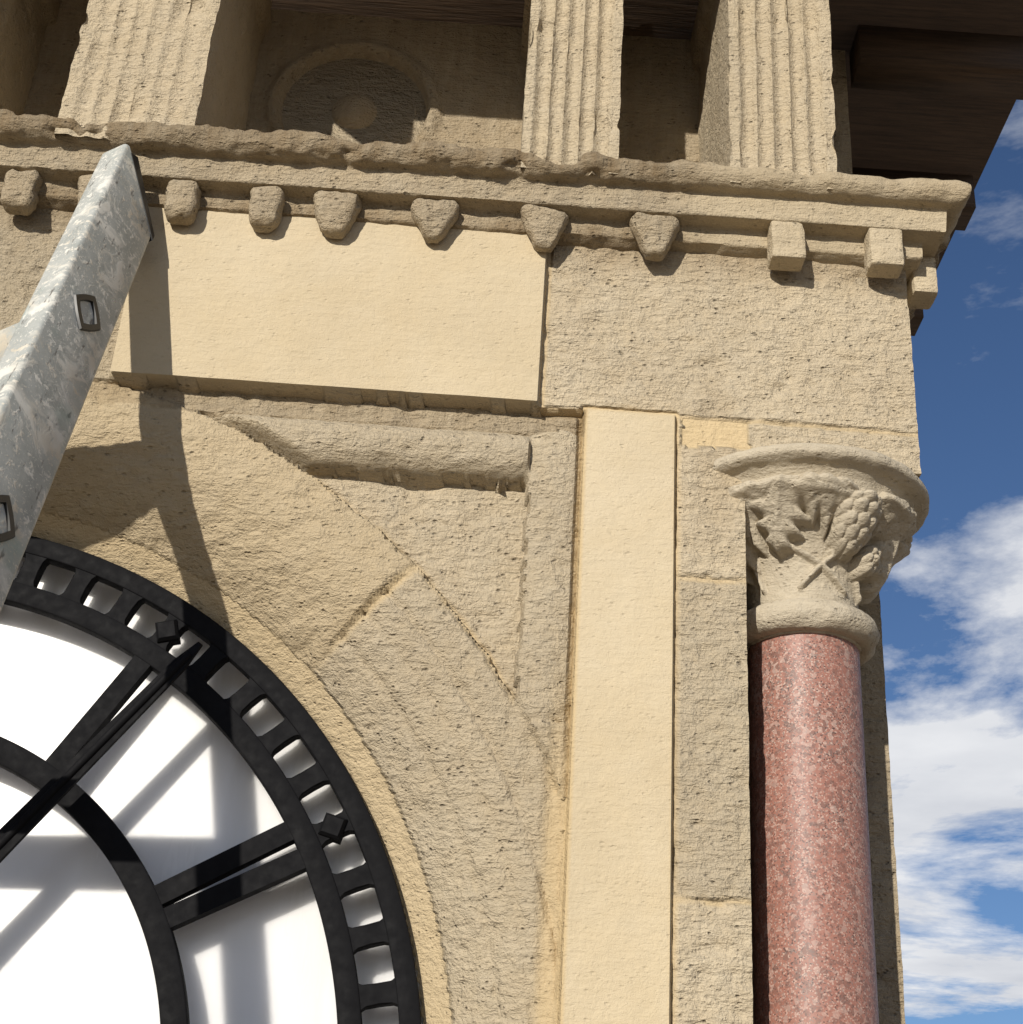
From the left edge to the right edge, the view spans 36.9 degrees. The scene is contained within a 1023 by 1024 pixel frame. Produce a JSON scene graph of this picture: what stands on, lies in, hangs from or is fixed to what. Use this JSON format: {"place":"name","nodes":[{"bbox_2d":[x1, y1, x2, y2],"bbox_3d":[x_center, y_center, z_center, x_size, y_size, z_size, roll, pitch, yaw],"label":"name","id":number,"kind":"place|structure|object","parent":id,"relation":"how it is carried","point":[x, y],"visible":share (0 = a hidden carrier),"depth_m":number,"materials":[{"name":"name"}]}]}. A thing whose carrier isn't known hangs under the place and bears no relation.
{"place":"outdoors","nodes":[
{"label":"outdoors","id":0,"kind":"place"},
{"bbox_2d":[879,100,1022,1023],"label":"sky","id":1,"kind":"structure","parent":0,"point":[952,608],"materials":[{"name":"blue"}]},
{"label":"ground","id":2,"kind":"structure","parent":0,"visible":0},
{"bbox_2d":[282,59,425,144],"bbox_3d":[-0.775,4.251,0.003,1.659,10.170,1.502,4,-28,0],"label":"round medallion","id":3,"kind":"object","parent":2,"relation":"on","point":[387,92],"depth_m":1.67,"materials":[{"name":"stone"}]},
{"bbox_2d":[271,0,1022,270],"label":"roof soffit","id":4,"kind":"structure","parent":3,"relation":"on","point":[924,132],"depth_m":1.72,"materials":[{"name":"brown wood"}]},
{"bbox_2d":[852,167,975,230],"bbox_3d":[0.468,-0.389,1.899,0.196,0.051,0.045,4,-28,0],"label":"roof eave","id":5,"kind":"object","parent":4,"relation":"attached to","point":[968,210],"visible":0.29,"depth_m":1.89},
{"bbox_2d":[910,309,923,335],"bbox_3d":[0.459,-0.282,2.102,0.196,0.051,0.045,4,-28,0],"label":"rafter side","id":6,"kind":"object","parent":4,"relation":"attached to","point":[916,320],"visible":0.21,"depth_m":2.08,"materials":[{"name":"brown wood"}]},
{"bbox_2d":[849,25,1022,99],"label":"wooden beam","id":7,"kind":"structure","parent":4,"relation":"attached to","point":[936,61],"depth_m":1.68,"materials":[{"name":"brown wood"}]},
{"bbox_3d":[-0.518,4.432,-1.018,0.840,8.922,0.156,4,-28,0],"label":"low tower wall","id":8,"kind":"object","parent":2,"relation":"on","visible":0},
{"bbox_2d":[0,536,421,1023],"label":"clock face frame","id":9,"kind":"object","parent":8,"relation":"attached to","point":[162,913],"visible":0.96,"depth_m":1.20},
{"bbox_2d":[0,642,202,862],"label":"clock hand","id":10,"kind":"object","parent":9,"relation":"attached to","point":[16,829],"visible":1,"depth_m":1.18,"materials":[{"name":"black metal"}]},
{"bbox_2d":[0,557,423,1023],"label":"clock face","id":11,"kind":"object","parent":9,"relation":"in","point":[169,784],"visible":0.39,"depth_m":1.21},
{"bbox_2d":[0,205,921,1023],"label":"stone wall","id":12,"kind":"structure","parent":8,"relation":"on","point":[444,541],"depth_m":1.27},
{"bbox_2d":[748,633,878,1023],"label":"column shaft","id":13,"kind":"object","parent":8,"relation":"attached to","point":[814,956],"depth_m":1.18,"materials":[{"name":"stone"}]},
{"bbox_2d":[713,443,928,666],"bbox_3d":[0.249,0.057,1.321,0.222,0.146,0.223,4,-28,0],"label":"column capital","id":14,"kind":"object","parent":13,"relation":"on","point":[776,611],"depth_m":1.26,"materials":[{"name":"stone"}]},
{"bbox_2d":[728,472,916,609],"bbox_3d":[0.250,0.049,1.321,0.203,0.085,0.206,4,-28,0],"label":"carved foliage","id":15,"kind":"object","parent":14,"relation":"attached to","point":[847,514],"depth_m":1.27,"materials":[{"name":"stone"}]},
{"bbox_2d":[853,277,865,284],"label":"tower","id":16,"kind":"structure","parent":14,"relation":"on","point":[860,281],"depth_m":1.39,"materials":[{"name":"stone"}]},
{"bbox_3d":[-1.247,4.015,-0.830,0.672,9.750,0.156,4,-28,0],"label":"tower wall","id":17,"kind":"object","parent":2,"relation":"on","visible":0},
{"bbox_2d":[0,144,154,611],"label":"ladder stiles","id":18,"kind":"object","parent":17,"relation":"attached to","point":[54,341],"visible":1,"depth_m":1.14,"materials":[{"name":"metal"}]},
{"bbox_3d":[-0.471,-0.273,1.477,1.659,0.062,0.156,4,-28,0],"label":"tower wall","id":19,"kind":"object","parent":17,"relation":"on","visible":0},
{"bbox_2d":[0,109,971,319],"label":"cornice","id":20,"kind":"structure","parent":19,"relation":"on","point":[711,207],"depth_m":1.38,"materials":[{"name":"stone"}]},
{"bbox_2d":[0,169,41,215],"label":"dentil block","id":21,"kind":"structure","parent":20,"relation":"attached to","point":[19,192],"depth_m":1.36,"materials":[{"name":"stone"}]},
{"bbox_2d":[0,0,60,114],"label":"bracket","id":22,"kind":"object","parent":20,"relation":"on","point":[24,24],"visible":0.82,"depth_m":1.61,"materials":[{"name":"stone"}]},
{"bbox_2d":[78,174,92,202],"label":"dentil block","id":23,"kind":"structure","parent":20,"relation":"attached to","point":[83,181],"depth_m":1.36,"materials":[{"name":"stone"}]},
{"bbox_2d":[54,0,271,141],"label":"bracket","id":24,"kind":"object","parent":20,"relation":"on","point":[182,62],"visible":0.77,"depth_m":1.43,"materials":[{"name":"stone"}]},
{"bbox_2d":[164,179,201,225],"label":"dentil block","id":25,"kind":"structure","parent":20,"relation":"attached to","point":[182,202],"depth_m":1.36,"materials":[{"name":"stone"}]},
{"bbox_2d":[249,186,284,232],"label":"dentil block","id":26,"kind":"structure","parent":20,"relation":"attached to","point":[266,205],"depth_m":1.36,"materials":[{"name":"stone"}]},
{"bbox_2d":[313,191,361,238],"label":"dentil block","id":27,"kind":"structure","parent":20,"relation":"attached to","point":[336,213],"depth_m":1.37,"materials":[{"name":"stone"}]},
{"bbox_2d":[410,198,459,243],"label":"dentil block","id":28,"kind":"structure","parent":20,"relation":"attached to","point":[435,221],"depth_m":1.37,"materials":[{"name":"stone"}]},
{"bbox_2d":[22,0,851,174],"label":"recessed wall","id":29,"kind":"structure","parent":20,"relation":"on","point":[468,80],"depth_m":1.68,"materials":[{"name":"beige stone"}]},
{"bbox_2d":[521,204,568,252],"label":"dentil block","id":30,"kind":"structure","parent":20,"relation":"attached to","point":[544,227],"depth_m":1.37,"materials":[{"name":"stone"}]},
{"bbox_2d":[520,0,623,175],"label":"bracket","id":31,"kind":"object","parent":20,"relation":"on","point":[571,52],"visible":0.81,"depth_m":1.43,"materials":[{"name":"stone"}]},
{"bbox_2d":[629,212,679,261],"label":"dentil block","id":32,"kind":"structure","parent":20,"relation":"attached to","point":[655,236],"depth_m":1.37,"materials":[{"name":"stone"}]},
{"bbox_2d":[691,0,836,188],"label":"bracket","id":33,"kind":"object","parent":20,"relation":"on","point":[763,69],"visible":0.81,"depth_m":1.45,"materials":[{"name":"stone"}]},
{"bbox_2d":[767,221,805,271],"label":"dentil block","id":34,"kind":"structure","parent":20,"relation":"attached to","point":[786,247],"depth_m":1.37,"materials":[{"name":"stone"}]},
{"bbox_2d":[863,228,904,278],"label":"dentil block","id":35,"kind":"structure","parent":20,"relation":"attached to","point":[884,253],"depth_m":1.37,"materials":[{"name":"stone"}]},
{"bbox_2d":[907,257,937,309],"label":"dentil block","id":36,"kind":"structure","parent":20,"relation":"attached to","point":[922,290],"depth_m":1.40,"materials":[{"name":"stone"}]}
]}

